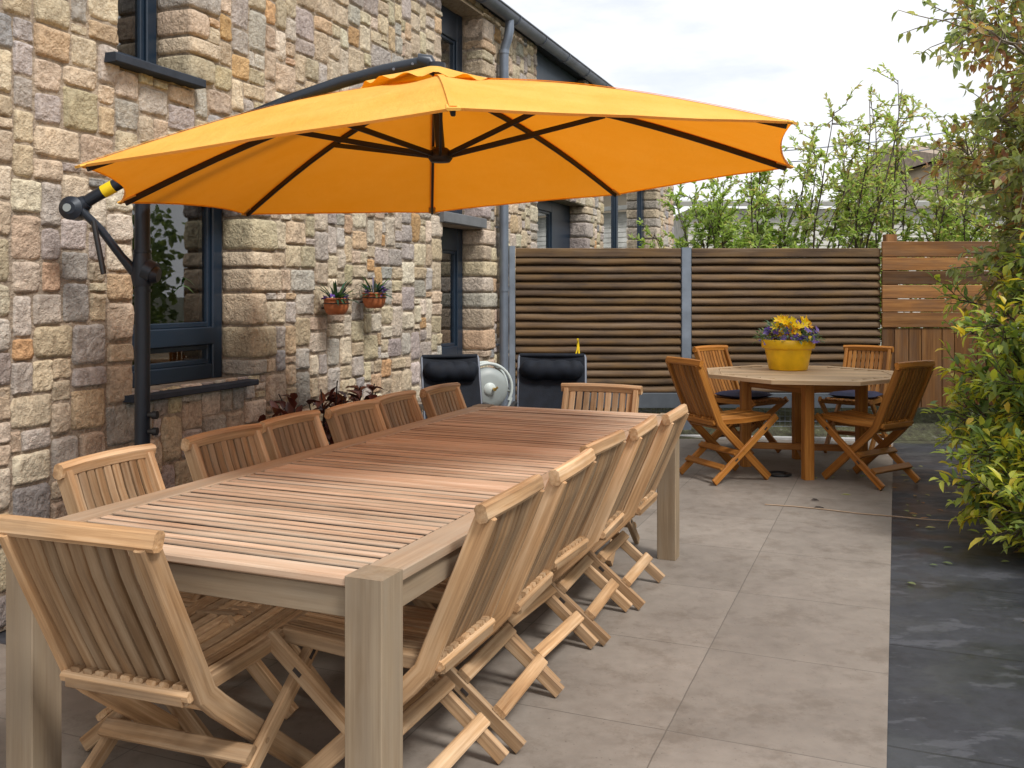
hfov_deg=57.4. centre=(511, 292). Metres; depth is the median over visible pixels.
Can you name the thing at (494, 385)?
hose reel
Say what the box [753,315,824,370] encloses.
flower pot
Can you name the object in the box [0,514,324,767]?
folding chair
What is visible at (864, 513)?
joint
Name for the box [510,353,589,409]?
reclining chair
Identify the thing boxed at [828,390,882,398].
seat cushion
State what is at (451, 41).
window
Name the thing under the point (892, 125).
hedge shrub
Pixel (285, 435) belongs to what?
folding chair
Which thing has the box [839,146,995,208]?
neighbour house
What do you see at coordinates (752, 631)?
terrace
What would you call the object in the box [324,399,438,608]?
folding chair
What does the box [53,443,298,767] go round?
folding chair
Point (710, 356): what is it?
folding chair
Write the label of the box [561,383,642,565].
folding chair
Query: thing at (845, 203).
hedge shrub
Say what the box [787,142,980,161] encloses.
overhead cable
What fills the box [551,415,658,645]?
folding chair
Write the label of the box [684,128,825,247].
hedge shrub
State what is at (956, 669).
slate paving
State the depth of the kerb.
8.80 m
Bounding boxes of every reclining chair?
[419,354,488,418]
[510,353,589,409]
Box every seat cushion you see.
[715,390,772,398]
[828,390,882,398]
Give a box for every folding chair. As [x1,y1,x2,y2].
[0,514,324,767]
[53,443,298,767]
[180,423,330,690]
[259,409,434,608]
[265,474,544,767]
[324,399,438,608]
[374,390,423,428]
[403,448,596,752]
[419,382,466,417]
[503,430,625,681]
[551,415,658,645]
[554,404,688,609]
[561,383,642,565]
[665,356,778,485]
[692,345,788,453]
[814,360,934,490]
[818,345,893,452]
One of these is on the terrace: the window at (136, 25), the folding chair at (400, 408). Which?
the folding chair at (400, 408)
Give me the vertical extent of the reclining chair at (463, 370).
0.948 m
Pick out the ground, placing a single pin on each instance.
(919, 441)
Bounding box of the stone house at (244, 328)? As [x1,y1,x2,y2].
[0,0,673,631]
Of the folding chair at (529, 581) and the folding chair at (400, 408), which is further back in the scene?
the folding chair at (400, 408)
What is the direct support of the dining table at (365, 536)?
on the terrace
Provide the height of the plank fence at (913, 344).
1.905 m
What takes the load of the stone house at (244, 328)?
on the ground
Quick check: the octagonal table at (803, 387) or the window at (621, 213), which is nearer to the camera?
the octagonal table at (803, 387)
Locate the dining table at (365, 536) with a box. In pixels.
[6,404,678,767]
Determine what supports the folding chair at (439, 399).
on the terrace
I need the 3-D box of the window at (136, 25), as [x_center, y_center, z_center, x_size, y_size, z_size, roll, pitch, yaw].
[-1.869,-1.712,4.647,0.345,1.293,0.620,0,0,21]
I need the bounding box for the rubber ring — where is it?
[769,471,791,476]
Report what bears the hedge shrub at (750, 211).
on the ground
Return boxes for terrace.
[0,439,892,767]
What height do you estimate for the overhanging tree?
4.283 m
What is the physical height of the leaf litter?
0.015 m
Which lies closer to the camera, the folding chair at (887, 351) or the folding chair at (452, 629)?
the folding chair at (452, 629)
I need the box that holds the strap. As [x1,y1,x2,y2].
[576,338,579,352]
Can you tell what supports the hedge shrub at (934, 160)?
on the earth bank
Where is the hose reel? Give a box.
[480,361,512,405]
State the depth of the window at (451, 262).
8.40 m
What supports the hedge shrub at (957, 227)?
on the earth bank
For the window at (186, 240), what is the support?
in the stone house at (244, 328)
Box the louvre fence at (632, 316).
[509,246,880,429]
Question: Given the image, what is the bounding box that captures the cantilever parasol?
[59,53,797,496]
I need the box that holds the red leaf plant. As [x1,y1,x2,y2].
[247,380,383,444]
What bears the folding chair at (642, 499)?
on the terrace
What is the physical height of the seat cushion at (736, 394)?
0.052 m
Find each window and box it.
[104,0,205,88]
[123,204,258,402]
[438,5,486,228]
[441,227,461,353]
[536,51,577,83]
[537,201,569,247]
[603,190,643,247]
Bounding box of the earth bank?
[596,406,989,439]
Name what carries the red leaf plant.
on the slate paving
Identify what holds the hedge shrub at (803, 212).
on the ground
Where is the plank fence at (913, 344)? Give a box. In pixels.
[881,234,1021,406]
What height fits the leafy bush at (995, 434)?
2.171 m
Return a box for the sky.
[502,0,1023,215]
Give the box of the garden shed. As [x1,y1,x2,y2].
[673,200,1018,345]
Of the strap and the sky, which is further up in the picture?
the sky
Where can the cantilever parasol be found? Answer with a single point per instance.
(425, 133)
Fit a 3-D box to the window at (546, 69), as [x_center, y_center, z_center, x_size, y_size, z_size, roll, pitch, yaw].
[0.470,-2.025,10.604,0.074,1.126,1.656,0,0,21]
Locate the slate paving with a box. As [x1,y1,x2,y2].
[0,443,1023,767]
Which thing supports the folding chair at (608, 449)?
on the terrace
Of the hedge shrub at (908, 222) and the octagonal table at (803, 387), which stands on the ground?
the hedge shrub at (908, 222)
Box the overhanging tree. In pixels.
[892,0,1023,341]
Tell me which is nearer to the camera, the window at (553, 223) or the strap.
the strap
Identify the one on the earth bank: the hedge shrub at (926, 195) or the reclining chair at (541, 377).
the hedge shrub at (926, 195)
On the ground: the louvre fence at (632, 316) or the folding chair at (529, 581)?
the louvre fence at (632, 316)
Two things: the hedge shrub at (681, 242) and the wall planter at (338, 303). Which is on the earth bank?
the hedge shrub at (681, 242)
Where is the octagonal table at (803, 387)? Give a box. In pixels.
[707,365,892,479]
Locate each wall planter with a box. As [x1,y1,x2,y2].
[315,280,360,314]
[359,275,395,307]
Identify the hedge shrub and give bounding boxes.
[628,182,794,247]
[671,175,803,247]
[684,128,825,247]
[691,170,914,247]
[710,163,881,247]
[754,120,902,247]
[787,80,904,345]
[825,84,932,316]
[830,62,1017,338]
[868,123,1004,327]
[874,95,989,327]
[876,143,1012,327]
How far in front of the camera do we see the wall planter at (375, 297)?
6.35 m
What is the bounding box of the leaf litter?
[782,462,1023,584]
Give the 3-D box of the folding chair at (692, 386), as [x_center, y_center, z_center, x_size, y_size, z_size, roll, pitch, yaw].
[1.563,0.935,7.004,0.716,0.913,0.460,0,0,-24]
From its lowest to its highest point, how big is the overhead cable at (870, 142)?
1.920 m
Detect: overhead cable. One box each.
[782,128,973,150]
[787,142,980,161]
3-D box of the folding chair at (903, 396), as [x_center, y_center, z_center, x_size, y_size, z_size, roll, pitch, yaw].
[2.650,0.935,6.837,0.461,0.913,0.716,0,0,-35]
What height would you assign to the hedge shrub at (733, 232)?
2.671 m
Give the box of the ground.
[878,360,972,444]
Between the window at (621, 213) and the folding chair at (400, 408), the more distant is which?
the window at (621, 213)
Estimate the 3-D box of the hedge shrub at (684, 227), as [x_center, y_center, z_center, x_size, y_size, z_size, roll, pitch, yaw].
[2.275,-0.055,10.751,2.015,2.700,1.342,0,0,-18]
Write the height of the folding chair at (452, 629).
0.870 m
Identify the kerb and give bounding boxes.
[680,435,883,441]
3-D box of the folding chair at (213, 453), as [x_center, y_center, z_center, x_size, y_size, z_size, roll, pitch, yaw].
[-0.819,0.957,3.455,0.682,0.870,0.439,0,0,23]
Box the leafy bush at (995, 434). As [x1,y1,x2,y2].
[921,228,1023,553]

